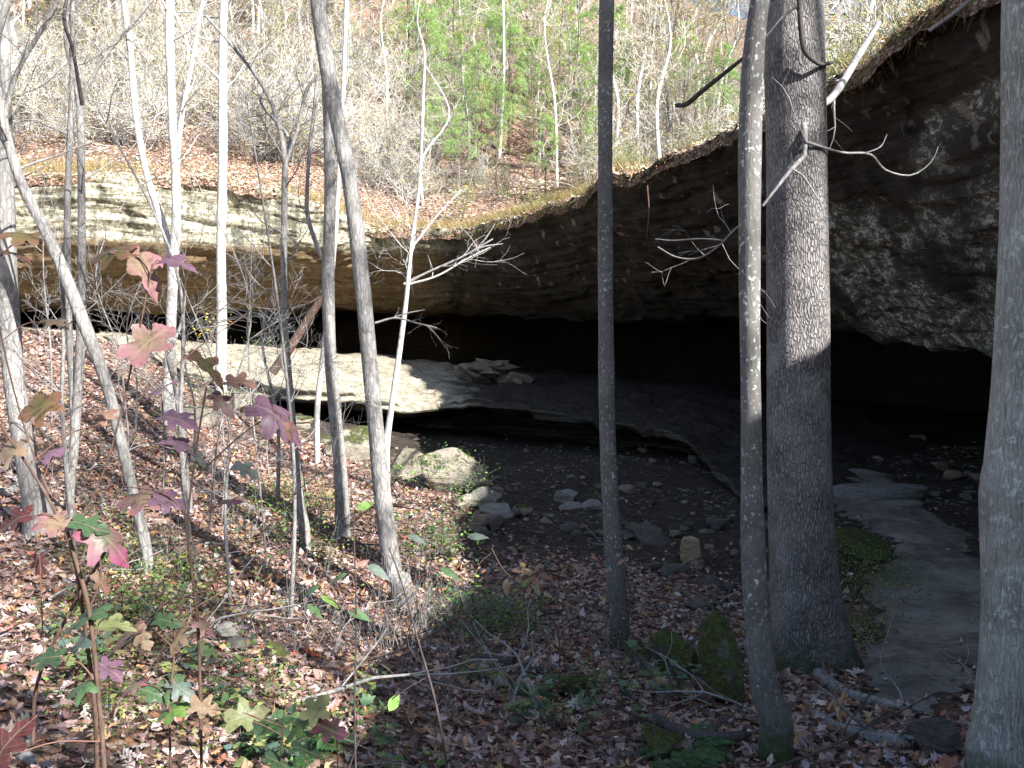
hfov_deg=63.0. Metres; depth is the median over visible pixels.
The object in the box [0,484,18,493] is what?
fallen branch
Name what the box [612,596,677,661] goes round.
dry stalks
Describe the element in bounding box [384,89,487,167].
hill shrub
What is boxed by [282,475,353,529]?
dry stalks
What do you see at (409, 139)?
hill shrub
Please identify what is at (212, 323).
yellow sprig
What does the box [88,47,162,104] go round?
hill shrub
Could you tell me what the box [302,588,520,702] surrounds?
fallen twig
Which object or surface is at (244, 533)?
creeping plant
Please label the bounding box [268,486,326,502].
creeping plant
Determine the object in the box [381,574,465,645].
dry stalks
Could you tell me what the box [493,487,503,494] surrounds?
loose stone
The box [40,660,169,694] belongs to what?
fallen twig
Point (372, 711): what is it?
green seedling
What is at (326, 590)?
dry stalks
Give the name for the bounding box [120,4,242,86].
hill shrub
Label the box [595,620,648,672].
dry stalks
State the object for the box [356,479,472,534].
vine plant
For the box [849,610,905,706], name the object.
fallen twig
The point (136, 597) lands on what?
green seedling
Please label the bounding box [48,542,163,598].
fallen twig
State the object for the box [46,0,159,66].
hill shrub
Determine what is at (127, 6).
hill shrub
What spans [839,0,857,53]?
autumn tree
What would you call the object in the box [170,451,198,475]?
green seedling
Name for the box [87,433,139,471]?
fallen twig
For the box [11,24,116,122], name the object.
hill shrub
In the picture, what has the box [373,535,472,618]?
dry stalks
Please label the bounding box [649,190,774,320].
dead branch
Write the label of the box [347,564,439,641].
dry stalks
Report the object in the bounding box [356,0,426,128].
bare tree
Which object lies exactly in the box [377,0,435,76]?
tree
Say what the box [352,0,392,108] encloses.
autumn tree
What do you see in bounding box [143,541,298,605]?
creeping plant
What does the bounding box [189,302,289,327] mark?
dead branch
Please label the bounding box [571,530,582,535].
loose stone
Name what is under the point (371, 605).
dry stalks
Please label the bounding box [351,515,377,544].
fallen twig
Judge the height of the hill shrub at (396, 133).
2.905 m
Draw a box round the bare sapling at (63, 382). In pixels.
[0,52,204,555]
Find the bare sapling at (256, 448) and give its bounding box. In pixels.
[180,183,298,565]
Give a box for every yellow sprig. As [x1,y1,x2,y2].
[191,318,231,346]
[199,303,230,341]
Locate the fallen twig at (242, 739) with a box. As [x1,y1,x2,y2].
[204,726,294,755]
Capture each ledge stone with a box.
[183,406,221,428]
[190,386,269,411]
[287,415,313,430]
[320,435,393,448]
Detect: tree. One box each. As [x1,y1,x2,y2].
[0,0,53,537]
[0,0,170,579]
[10,0,63,58]
[14,0,171,516]
[22,0,24,28]
[27,0,61,50]
[32,1,63,42]
[34,0,38,29]
[40,0,87,44]
[54,0,176,425]
[57,0,104,57]
[58,0,98,55]
[76,0,115,70]
[82,0,137,67]
[113,0,120,35]
[128,290,194,511]
[134,0,267,392]
[144,0,217,68]
[160,0,244,424]
[163,7,202,39]
[205,0,348,550]
[231,0,296,66]
[232,0,241,31]
[241,0,302,49]
[244,0,255,39]
[244,0,290,82]
[244,0,351,536]
[257,3,259,47]
[258,1,290,88]
[270,0,300,42]
[273,0,310,86]
[280,0,313,78]
[287,0,304,29]
[287,0,314,62]
[301,0,380,464]
[305,0,309,32]
[310,0,413,609]
[328,0,369,121]
[328,0,371,77]
[331,0,365,53]
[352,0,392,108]
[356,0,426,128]
[358,0,362,32]
[359,0,526,485]
[365,0,402,66]
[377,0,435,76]
[386,0,457,98]
[389,33,464,205]
[394,3,449,135]
[405,0,466,73]
[409,72,437,148]
[416,0,486,130]
[417,94,460,186]
[418,30,487,174]
[422,0,472,72]
[423,0,508,71]
[435,0,517,118]
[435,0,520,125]
[438,0,549,149]
[441,106,480,187]
[443,0,494,177]
[450,40,512,166]
[451,2,486,64]
[454,0,521,158]
[455,0,526,92]
[459,43,494,162]
[464,77,514,188]
[479,9,513,91]
[480,0,542,123]
[480,17,532,155]
[482,43,505,127]
[495,0,553,96]
[496,2,540,86]
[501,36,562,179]
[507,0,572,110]
[513,0,555,73]
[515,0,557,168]
[515,0,597,186]
[516,20,568,170]
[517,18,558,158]
[521,53,542,136]
[521,113,561,199]
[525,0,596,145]
[533,4,544,33]
[537,0,593,170]
[539,54,568,138]
[544,0,628,112]
[544,39,597,159]
[546,0,598,113]
[554,0,597,77]
[555,15,571,98]
[565,3,596,44]
[568,0,595,84]
[572,0,657,156]
[577,105,613,180]
[588,1,644,95]
[590,0,639,124]
[593,0,666,122]
[594,0,718,144]
[598,0,629,650]
[613,0,681,162]
[613,36,655,147]
[616,0,699,157]
[618,0,635,28]
[618,0,717,108]
[619,1,670,116]
[623,0,704,151]
[629,0,673,80]
[632,0,696,149]
[632,0,709,97]
[633,4,674,73]
[639,0,743,117]
[644,36,686,147]
[647,0,694,142]
[648,0,691,101]
[653,28,696,135]
[654,19,712,145]
[657,0,748,135]
[661,2,712,150]
[675,0,741,110]
[681,0,725,130]
[687,18,738,137]
[690,0,749,125]
[692,0,742,113]
[696,2,721,104]
[698,41,740,127]
[705,0,742,98]
[706,0,739,90]
[738,0,793,765]
[764,0,863,674]
[825,0,848,28]
[825,0,850,64]
[825,0,859,54]
[825,0,903,57]
[825,0,907,50]
[825,2,876,59]
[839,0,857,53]
[843,0,889,52]
[846,0,868,39]
[846,0,908,47]
[852,0,896,38]
[853,0,906,38]
[860,1,900,40]
[964,0,1023,767]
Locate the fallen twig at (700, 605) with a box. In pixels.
[689,590,716,617]
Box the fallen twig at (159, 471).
[137,468,191,474]
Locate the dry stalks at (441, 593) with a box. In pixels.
[414,564,529,639]
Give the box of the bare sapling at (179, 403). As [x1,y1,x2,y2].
[84,58,330,570]
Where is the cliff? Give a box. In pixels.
[15,0,1000,411]
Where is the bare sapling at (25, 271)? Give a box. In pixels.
[12,64,75,345]
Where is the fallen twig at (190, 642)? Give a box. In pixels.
[137,594,205,661]
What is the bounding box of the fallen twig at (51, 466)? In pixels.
[39,454,68,470]
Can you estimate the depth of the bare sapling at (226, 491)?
7.08 m
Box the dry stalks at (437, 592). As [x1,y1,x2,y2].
[410,563,484,612]
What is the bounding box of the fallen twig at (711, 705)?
[630,661,712,706]
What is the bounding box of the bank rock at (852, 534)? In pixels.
[835,528,890,558]
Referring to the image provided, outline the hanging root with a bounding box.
[646,185,649,238]
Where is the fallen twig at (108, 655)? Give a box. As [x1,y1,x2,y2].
[93,570,204,673]
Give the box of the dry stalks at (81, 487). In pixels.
[50,454,140,506]
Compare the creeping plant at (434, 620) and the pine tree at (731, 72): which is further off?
the pine tree at (731, 72)
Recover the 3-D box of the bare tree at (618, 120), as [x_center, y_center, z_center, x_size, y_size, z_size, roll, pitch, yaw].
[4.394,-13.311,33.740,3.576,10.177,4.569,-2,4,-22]
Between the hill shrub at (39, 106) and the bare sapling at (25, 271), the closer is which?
the bare sapling at (25, 271)
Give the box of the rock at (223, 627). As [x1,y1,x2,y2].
[217,621,237,640]
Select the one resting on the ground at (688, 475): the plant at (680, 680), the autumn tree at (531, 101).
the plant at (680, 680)
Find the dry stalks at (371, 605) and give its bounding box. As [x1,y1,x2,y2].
[305,574,406,650]
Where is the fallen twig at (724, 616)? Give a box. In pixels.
[689,599,745,656]
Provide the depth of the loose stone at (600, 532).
12.15 m
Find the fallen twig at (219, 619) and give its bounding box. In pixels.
[185,552,319,634]
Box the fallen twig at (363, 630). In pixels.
[357,611,429,652]
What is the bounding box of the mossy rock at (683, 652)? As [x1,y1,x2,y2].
[651,627,700,679]
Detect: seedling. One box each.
[31,596,78,636]
[44,648,100,699]
[50,615,90,683]
[65,568,93,607]
[66,640,108,677]
[75,466,86,495]
[92,562,116,599]
[101,659,128,719]
[108,566,141,626]
[114,563,171,613]
[115,583,162,647]
[132,566,158,624]
[134,564,170,593]
[144,589,167,627]
[145,398,159,424]
[149,582,188,649]
[150,575,178,601]
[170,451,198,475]
[170,537,206,574]
[172,564,199,607]
[179,561,201,581]
[180,643,254,727]
[184,663,252,722]
[185,694,348,767]
[197,661,226,701]
[214,611,273,680]
[225,432,241,462]
[227,479,255,523]
[233,528,274,572]
[241,437,263,466]
[255,554,273,589]
[258,642,286,685]
[262,580,292,616]
[268,508,292,544]
[277,492,311,541]
[278,509,298,537]
[287,665,344,749]
[307,506,326,522]
[308,541,344,579]
[310,492,336,539]
[314,541,328,560]
[317,475,331,508]
[335,655,371,737]
[356,657,388,703]
[359,671,384,727]
[381,706,450,767]
[417,527,451,578]
[418,512,441,537]
[439,534,464,562]
[441,517,455,542]
[449,581,464,605]
[453,632,484,684]
[463,513,474,541]
[473,596,491,617]
[500,651,532,701]
[537,594,551,606]
[544,667,575,699]
[560,579,584,602]
[572,663,611,696]
[580,660,612,689]
[582,655,601,691]
[603,652,636,687]
[704,603,730,621]
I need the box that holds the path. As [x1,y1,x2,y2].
[833,472,980,712]
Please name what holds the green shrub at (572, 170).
on the hillside
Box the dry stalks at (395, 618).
[338,562,432,673]
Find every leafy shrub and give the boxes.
[0,232,247,767]
[0,505,136,767]
[89,349,300,767]
[93,613,215,767]
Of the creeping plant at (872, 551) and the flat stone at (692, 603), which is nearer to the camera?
the flat stone at (692, 603)
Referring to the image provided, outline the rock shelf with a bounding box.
[21,325,987,510]
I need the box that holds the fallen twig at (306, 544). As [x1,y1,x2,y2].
[261,523,346,547]
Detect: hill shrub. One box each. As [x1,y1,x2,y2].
[11,0,47,24]
[11,2,85,70]
[11,6,107,131]
[11,23,91,115]
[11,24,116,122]
[11,25,88,133]
[11,30,84,82]
[11,30,105,91]
[11,31,56,84]
[11,37,68,127]
[11,40,111,132]
[11,46,33,120]
[12,12,58,45]
[12,14,45,50]
[12,16,122,79]
[12,26,69,63]
[12,82,104,154]
[14,6,55,51]
[18,19,85,62]
[20,32,107,84]
[22,64,159,123]
[22,85,109,144]
[25,31,103,77]
[27,29,159,88]
[28,14,81,87]
[30,56,124,107]
[32,84,112,142]
[34,90,130,133]
[35,48,166,144]
[37,57,143,103]
[39,0,140,82]
[40,1,159,33]
[41,68,81,111]
[41,75,165,139]
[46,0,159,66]
[54,0,146,52]
[57,0,157,42]
[64,5,179,82]
[66,78,204,149]
[74,49,188,153]
[80,0,163,39]
[86,12,126,59]
[86,32,194,117]
[87,44,156,112]
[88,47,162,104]
[90,0,149,24]
[99,27,197,103]
[102,0,158,25]
[102,54,217,127]
[104,18,165,82]
[106,7,214,82]
[107,0,215,85]
[108,21,157,60]
[109,34,212,94]
[115,61,192,118]
[116,0,217,46]
[116,18,213,59]
[119,38,165,79]
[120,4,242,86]
[126,33,262,112]
[131,15,239,105]
[136,63,229,125]
[140,3,247,73]
[141,56,303,121]
[144,1,235,50]
[148,1,216,47]
[150,0,218,36]
[156,0,253,53]
[157,0,272,54]
[162,24,289,126]
[175,43,240,77]
[176,76,277,148]
[178,109,274,154]
[179,73,246,127]
[186,102,258,145]
[187,4,290,66]
[189,52,298,131]
[194,53,263,92]
[197,0,320,82]
[199,30,262,80]
[202,68,290,121]
[203,25,256,77]
[205,18,308,67]
[205,40,288,95]
[207,33,321,155]
[209,95,389,165]
[212,0,256,13]
[216,77,366,161]
[217,26,311,89]
[217,79,367,165]
[227,109,321,161]
[228,20,313,72]
[228,59,299,117]
[229,0,310,25]
[232,75,369,163]
[234,34,283,91]
[235,20,270,59]
[239,22,332,109]
[244,0,313,63]
[247,41,335,134]
[251,31,308,69]
[256,0,353,22]
[264,41,313,83]
[270,12,376,66]
[270,60,355,100]
[274,0,328,31]
[278,31,378,116]
[280,8,355,77]
[281,58,415,180]
[283,67,374,110]
[284,50,340,131]
[284,57,371,109]
[287,38,391,88]
[291,0,383,24]
[294,62,416,154]
[297,119,361,154]
[298,34,397,126]
[307,28,390,88]
[313,12,405,97]
[313,17,379,84]
[328,0,366,36]
[331,33,390,95]
[333,41,398,127]
[334,46,399,78]
[334,140,403,192]
[335,88,428,186]
[348,10,434,62]
[348,84,415,165]
[349,22,427,103]
[349,44,402,92]
[349,102,401,155]
[352,104,452,169]
[352,148,428,186]
[353,64,382,91]
[353,148,409,188]
[354,102,440,151]
[356,42,445,119]
[356,86,438,148]
[359,93,463,168]
[363,106,480,178]
[365,106,446,185]
[375,47,451,120]
[378,36,479,117]
[378,143,460,199]
[379,37,458,115]
[382,135,435,205]
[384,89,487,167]
[385,154,452,198]
[386,117,457,152]
[388,74,472,122]
[389,53,459,97]
[394,35,448,80]
[395,144,468,197]
[402,0,455,21]
[405,41,468,91]
[406,84,457,126]
[408,121,462,163]
[421,1,466,48]
[429,93,506,150]
[431,114,463,145]
[434,159,483,189]
[439,56,496,108]
[443,55,484,90]
[447,155,511,183]
[464,135,505,180]
[466,12,524,55]
[471,156,544,196]
[509,97,669,192]
[526,54,597,109]
[536,107,644,179]
[548,81,634,155]
[555,53,614,104]
[558,80,639,144]
[562,113,665,176]
[563,110,664,184]
[590,102,690,160]
[590,124,669,166]
[616,59,662,106]
[619,72,697,133]
[624,92,675,155]
[624,108,706,163]
[625,90,706,136]
[627,63,701,131]
[629,80,691,112]
[643,77,709,117]
[655,69,711,106]
[661,71,763,154]
[662,97,739,145]
[668,116,717,148]
[669,98,718,147]
[676,79,730,124]
[680,80,764,140]
[682,98,731,147]
[685,108,730,140]
[709,61,763,105]
[720,0,907,123]
[763,0,884,106]
[825,0,899,74]
[825,0,927,66]
[825,0,928,60]
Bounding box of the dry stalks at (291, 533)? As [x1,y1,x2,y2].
[273,516,317,551]
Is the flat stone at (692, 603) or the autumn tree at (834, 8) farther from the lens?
the autumn tree at (834, 8)
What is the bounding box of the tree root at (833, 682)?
[812,667,922,711]
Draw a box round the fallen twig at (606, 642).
[581,617,623,652]
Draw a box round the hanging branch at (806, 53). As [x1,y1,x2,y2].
[766,0,833,65]
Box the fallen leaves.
[0,327,981,767]
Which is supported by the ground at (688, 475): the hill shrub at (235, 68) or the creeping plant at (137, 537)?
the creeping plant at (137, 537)
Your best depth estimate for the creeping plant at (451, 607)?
8.39 m
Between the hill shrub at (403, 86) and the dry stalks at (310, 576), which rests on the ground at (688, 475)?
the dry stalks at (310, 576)
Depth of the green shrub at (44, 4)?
39.15 m
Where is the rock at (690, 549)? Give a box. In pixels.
[680,536,701,564]
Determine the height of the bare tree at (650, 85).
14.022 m
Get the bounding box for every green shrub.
[14,1,43,36]
[25,0,58,21]
[234,2,264,18]
[310,8,348,35]
[385,74,420,122]
[422,178,488,219]
[454,182,482,200]
[465,165,512,189]
[483,142,506,166]
[487,177,514,199]
[507,171,551,208]
[564,152,583,180]
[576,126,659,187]
[612,140,671,166]
[614,143,640,167]
[653,132,694,155]
[667,121,728,147]
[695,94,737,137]
[763,0,893,101]
[825,8,868,79]
[826,27,887,75]
[826,29,870,76]
[826,47,870,80]
[833,19,884,62]
[850,4,908,48]
[873,0,941,37]
[897,0,941,27]
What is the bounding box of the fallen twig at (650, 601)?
[603,587,685,613]
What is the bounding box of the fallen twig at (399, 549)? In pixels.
[365,541,426,551]
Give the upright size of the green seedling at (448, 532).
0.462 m
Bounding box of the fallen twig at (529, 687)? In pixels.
[459,599,546,722]
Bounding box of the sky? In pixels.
[687,0,923,29]
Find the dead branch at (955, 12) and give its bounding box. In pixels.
[928,0,972,31]
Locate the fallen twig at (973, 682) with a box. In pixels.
[929,637,974,684]
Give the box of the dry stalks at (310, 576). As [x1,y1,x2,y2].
[234,520,345,650]
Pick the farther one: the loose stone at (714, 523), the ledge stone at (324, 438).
the ledge stone at (324, 438)
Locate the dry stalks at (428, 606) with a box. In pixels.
[395,585,454,623]
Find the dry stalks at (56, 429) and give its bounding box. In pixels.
[33,408,92,447]
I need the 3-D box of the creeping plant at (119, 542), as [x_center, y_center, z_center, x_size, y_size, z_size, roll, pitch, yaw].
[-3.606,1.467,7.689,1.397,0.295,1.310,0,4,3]
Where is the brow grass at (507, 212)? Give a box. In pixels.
[20,0,973,240]
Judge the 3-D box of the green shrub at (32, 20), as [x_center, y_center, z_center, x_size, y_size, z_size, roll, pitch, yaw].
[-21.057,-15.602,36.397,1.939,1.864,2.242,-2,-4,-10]
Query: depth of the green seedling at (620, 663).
6.51 m
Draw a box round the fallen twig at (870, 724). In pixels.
[767,693,935,767]
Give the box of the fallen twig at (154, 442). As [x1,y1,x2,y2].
[110,420,187,458]
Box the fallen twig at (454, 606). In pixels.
[408,604,490,614]
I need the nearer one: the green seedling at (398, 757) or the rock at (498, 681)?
the green seedling at (398, 757)
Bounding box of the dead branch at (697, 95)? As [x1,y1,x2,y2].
[675,57,741,107]
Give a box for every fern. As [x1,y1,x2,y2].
[232,717,363,757]
[242,716,360,767]
[242,731,349,767]
[511,685,548,699]
[512,684,543,698]
[534,674,564,698]
[632,722,739,763]
[639,736,728,764]
[650,752,724,767]
[679,748,718,767]
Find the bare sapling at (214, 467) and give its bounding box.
[150,96,318,533]
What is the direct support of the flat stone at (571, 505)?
on the ground at (688, 475)
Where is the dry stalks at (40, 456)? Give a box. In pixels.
[0,414,69,487]
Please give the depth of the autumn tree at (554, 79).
36.51 m
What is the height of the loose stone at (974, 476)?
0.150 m
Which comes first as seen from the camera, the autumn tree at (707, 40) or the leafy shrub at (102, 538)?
the leafy shrub at (102, 538)
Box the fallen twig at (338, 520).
[291,497,361,533]
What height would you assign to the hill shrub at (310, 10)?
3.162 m
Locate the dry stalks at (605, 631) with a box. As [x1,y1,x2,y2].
[580,607,648,659]
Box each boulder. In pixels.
[323,425,369,461]
[390,448,425,481]
[418,447,492,494]
[441,358,534,384]
[448,493,475,508]
[470,487,501,508]
[479,503,513,518]
[512,503,532,515]
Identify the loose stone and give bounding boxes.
[468,514,490,526]
[468,525,489,536]
[485,514,505,530]
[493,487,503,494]
[511,509,522,517]
[560,521,582,533]
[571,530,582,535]
[583,530,595,536]
[593,483,601,491]
[595,530,603,536]
[618,484,636,494]
[622,531,633,538]
[637,448,648,452]
[649,458,656,462]
[653,482,661,486]
[661,565,677,573]
[669,530,680,536]
[679,526,690,530]
[688,455,702,463]
[690,560,703,565]
[704,544,714,549]
[705,517,726,529]
[715,600,726,605]
[723,582,736,591]
[730,549,738,554]
[909,434,928,441]
[929,490,943,496]
[931,461,948,469]
[943,469,964,479]
[959,492,973,499]
[963,470,974,474]
[968,473,980,480]
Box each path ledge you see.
[833,483,927,499]
[848,468,885,474]
[869,500,923,508]
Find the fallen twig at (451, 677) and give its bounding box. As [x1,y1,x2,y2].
[437,620,531,703]
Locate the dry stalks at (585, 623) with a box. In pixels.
[557,588,610,649]
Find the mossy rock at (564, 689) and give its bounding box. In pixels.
[551,675,587,697]
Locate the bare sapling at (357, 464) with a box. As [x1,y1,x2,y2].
[344,420,369,505]
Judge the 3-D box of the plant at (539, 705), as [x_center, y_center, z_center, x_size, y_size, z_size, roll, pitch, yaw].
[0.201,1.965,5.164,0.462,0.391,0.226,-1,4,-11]
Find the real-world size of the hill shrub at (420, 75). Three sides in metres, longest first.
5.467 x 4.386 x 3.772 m
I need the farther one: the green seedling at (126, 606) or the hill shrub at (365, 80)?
the hill shrub at (365, 80)
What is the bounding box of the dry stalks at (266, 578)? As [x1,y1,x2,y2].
[203,558,295,631]
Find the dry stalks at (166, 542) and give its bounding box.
[130,511,220,589]
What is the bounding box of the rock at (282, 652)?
[264,640,290,662]
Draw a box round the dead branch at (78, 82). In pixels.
[60,0,84,105]
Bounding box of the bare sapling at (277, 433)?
[213,180,320,504]
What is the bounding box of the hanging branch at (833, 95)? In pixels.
[762,20,938,220]
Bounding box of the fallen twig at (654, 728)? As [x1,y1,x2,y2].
[652,677,690,767]
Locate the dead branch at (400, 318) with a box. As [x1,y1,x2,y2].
[375,309,452,353]
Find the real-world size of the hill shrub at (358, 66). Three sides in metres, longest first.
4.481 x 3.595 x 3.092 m
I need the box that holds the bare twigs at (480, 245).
[403,224,502,284]
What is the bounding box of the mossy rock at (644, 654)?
[624,638,651,663]
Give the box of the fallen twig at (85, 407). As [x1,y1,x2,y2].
[45,397,117,414]
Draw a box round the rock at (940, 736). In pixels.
[906,717,962,757]
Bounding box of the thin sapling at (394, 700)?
[302,502,487,767]
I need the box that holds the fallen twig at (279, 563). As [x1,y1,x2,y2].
[198,528,285,564]
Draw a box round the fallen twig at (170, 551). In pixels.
[152,546,241,563]
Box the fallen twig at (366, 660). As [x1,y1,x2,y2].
[339,615,469,679]
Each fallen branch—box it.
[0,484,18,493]
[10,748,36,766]
[210,489,272,515]
[359,628,496,667]
[449,637,560,678]
[602,702,752,741]
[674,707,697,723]
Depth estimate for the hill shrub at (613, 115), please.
40.86 m
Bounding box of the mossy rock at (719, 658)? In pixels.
[697,611,744,703]
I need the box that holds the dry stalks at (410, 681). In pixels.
[362,619,485,721]
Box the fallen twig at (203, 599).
[159,583,247,610]
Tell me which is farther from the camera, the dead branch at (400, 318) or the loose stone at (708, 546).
the dead branch at (400, 318)
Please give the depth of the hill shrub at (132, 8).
40.62 m
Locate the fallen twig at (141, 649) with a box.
[138,585,226,664]
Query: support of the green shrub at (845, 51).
on the hillside
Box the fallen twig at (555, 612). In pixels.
[460,598,563,622]
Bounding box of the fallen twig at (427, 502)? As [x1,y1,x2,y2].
[392,493,465,524]
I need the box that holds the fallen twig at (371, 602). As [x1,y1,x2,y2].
[318,575,422,622]
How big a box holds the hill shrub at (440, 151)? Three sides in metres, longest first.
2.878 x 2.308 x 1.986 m
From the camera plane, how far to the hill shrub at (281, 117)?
30.25 m
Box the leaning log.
[268,295,321,374]
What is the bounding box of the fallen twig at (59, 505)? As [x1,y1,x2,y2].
[0,466,63,506]
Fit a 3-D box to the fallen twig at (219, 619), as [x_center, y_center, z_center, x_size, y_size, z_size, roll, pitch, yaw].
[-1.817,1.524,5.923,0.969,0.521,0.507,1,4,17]
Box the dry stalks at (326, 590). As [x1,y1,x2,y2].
[303,570,384,640]
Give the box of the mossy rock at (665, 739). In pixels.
[643,723,685,760]
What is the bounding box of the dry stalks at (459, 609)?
[438,580,499,635]
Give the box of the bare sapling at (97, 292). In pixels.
[56,145,151,417]
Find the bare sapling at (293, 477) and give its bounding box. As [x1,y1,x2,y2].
[206,64,369,616]
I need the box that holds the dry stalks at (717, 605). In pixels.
[690,576,741,630]
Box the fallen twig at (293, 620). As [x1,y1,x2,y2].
[286,616,395,648]
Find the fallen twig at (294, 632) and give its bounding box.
[248,587,300,636]
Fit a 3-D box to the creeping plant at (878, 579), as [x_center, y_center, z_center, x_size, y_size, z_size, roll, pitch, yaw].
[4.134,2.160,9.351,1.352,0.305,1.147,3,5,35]
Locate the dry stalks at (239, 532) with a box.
[205,475,277,551]
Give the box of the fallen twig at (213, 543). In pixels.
[157,521,268,574]
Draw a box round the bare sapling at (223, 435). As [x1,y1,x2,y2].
[184,285,260,521]
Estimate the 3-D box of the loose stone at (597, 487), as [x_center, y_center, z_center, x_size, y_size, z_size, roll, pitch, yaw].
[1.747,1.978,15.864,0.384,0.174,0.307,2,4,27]
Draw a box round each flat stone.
[553,489,577,502]
[558,501,580,509]
[581,499,602,510]
[598,522,602,529]
[624,523,670,544]
[638,482,648,488]
[647,561,661,570]
[660,563,689,576]
[681,598,714,610]
[704,575,723,590]
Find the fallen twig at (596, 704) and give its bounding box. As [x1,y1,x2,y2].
[569,688,625,709]
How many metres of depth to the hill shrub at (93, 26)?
35.30 m
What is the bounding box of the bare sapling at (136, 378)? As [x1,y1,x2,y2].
[93,245,152,428]
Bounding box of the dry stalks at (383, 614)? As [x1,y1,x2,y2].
[358,564,432,651]
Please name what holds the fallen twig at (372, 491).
on the ground at (688, 475)
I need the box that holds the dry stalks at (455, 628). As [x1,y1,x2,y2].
[427,584,477,652]
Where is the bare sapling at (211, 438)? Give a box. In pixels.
[183,372,252,504]
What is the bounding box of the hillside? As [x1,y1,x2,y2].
[10,0,1000,239]
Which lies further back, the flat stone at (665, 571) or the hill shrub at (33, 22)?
the hill shrub at (33, 22)
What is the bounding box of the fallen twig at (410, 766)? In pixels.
[345,739,417,767]
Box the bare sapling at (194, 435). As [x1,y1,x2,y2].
[150,263,215,447]
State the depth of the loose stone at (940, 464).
18.29 m
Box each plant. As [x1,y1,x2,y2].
[9,611,126,644]
[12,567,207,618]
[12,680,195,765]
[15,632,202,747]
[16,535,136,571]
[22,588,204,618]
[27,600,81,639]
[28,537,163,578]
[31,570,281,653]
[34,522,171,576]
[36,659,182,728]
[49,583,243,644]
[49,601,176,647]
[58,634,126,673]
[59,541,226,599]
[61,532,218,590]
[62,486,155,524]
[70,631,122,655]
[75,522,243,582]
[78,523,180,556]
[79,568,289,639]
[80,543,222,589]
[84,516,180,549]
[91,570,197,598]
[97,622,212,672]
[106,668,331,767]
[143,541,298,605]
[154,640,219,677]
[177,367,210,386]
[183,389,212,409]
[205,655,302,706]
[208,521,276,542]
[213,486,361,524]
[217,483,322,514]
[221,660,347,709]
[222,704,253,731]
[224,702,296,766]
[230,476,319,502]
[233,477,328,498]
[241,461,332,487]
[242,334,273,350]
[247,475,303,494]
[254,526,377,585]
[255,490,352,515]
[256,726,310,765]
[263,679,357,708]
[266,523,350,547]
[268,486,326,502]
[272,494,395,532]
[286,482,373,510]
[290,484,372,501]
[334,521,481,561]
[349,458,428,484]
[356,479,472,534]
[356,693,401,767]
[396,504,496,563]
[396,516,465,565]
[397,590,538,639]
[405,570,540,638]
[409,442,469,475]
[414,575,472,601]
[417,569,524,652]
[420,593,489,623]
[423,581,516,624]
[425,470,507,509]
[439,450,519,485]
[445,581,572,644]
[450,613,551,646]
[453,584,564,623]
[459,654,504,678]
[460,589,555,626]
[460,608,554,642]
[467,584,549,636]
[477,658,497,684]
[501,697,535,726]
[511,673,579,731]
[528,678,569,728]
[571,677,617,711]
[575,688,604,735]
[613,682,640,694]
[617,678,651,723]
[625,638,660,693]
[651,662,708,701]
[652,666,676,700]
[668,659,693,699]
[836,535,916,567]
[837,537,900,560]
[837,542,917,573]
[838,541,889,572]
[838,547,926,587]
[839,557,940,589]
[839,561,909,596]
[840,563,930,594]
[842,570,935,614]
[845,598,903,635]
[846,599,904,642]
[847,539,936,571]
[847,602,886,630]
[847,606,928,651]
[848,607,914,656]
[849,605,901,645]
[860,559,950,595]
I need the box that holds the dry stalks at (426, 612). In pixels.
[410,579,458,634]
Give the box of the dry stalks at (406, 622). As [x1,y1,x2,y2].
[367,577,427,654]
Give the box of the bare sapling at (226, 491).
[129,271,325,608]
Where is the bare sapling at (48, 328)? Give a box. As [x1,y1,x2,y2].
[16,156,94,419]
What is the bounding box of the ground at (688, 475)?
[0,331,986,767]
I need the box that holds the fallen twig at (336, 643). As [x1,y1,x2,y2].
[305,583,385,654]
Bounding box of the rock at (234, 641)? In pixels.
[225,635,255,648]
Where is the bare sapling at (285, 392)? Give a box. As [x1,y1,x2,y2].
[250,292,321,511]
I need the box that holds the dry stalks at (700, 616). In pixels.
[683,598,739,631]
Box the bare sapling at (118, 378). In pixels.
[97,301,143,445]
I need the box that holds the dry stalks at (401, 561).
[366,544,418,600]
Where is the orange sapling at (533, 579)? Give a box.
[491,545,632,702]
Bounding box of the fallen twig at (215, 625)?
[212,563,263,629]
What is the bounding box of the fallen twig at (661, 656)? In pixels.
[624,627,679,693]
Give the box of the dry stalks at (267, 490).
[238,465,285,506]
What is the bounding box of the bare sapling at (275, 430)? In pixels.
[256,368,279,473]
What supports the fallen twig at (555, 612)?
on the ground at (688, 475)
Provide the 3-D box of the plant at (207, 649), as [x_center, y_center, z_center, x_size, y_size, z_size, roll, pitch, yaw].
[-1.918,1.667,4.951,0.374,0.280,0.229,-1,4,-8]
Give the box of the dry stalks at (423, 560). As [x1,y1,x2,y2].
[368,531,441,607]
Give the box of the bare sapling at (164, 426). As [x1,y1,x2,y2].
[125,294,195,488]
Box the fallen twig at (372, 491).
[349,477,406,501]
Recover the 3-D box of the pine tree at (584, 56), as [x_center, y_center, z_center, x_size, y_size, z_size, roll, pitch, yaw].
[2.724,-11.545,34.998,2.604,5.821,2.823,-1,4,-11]
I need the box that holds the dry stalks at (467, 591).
[413,554,510,618]
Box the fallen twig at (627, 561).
[581,523,628,562]
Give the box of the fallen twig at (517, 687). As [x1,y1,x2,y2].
[473,621,572,712]
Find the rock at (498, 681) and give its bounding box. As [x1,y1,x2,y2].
[472,661,506,688]
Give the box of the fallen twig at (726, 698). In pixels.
[628,653,757,713]
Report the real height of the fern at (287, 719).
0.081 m

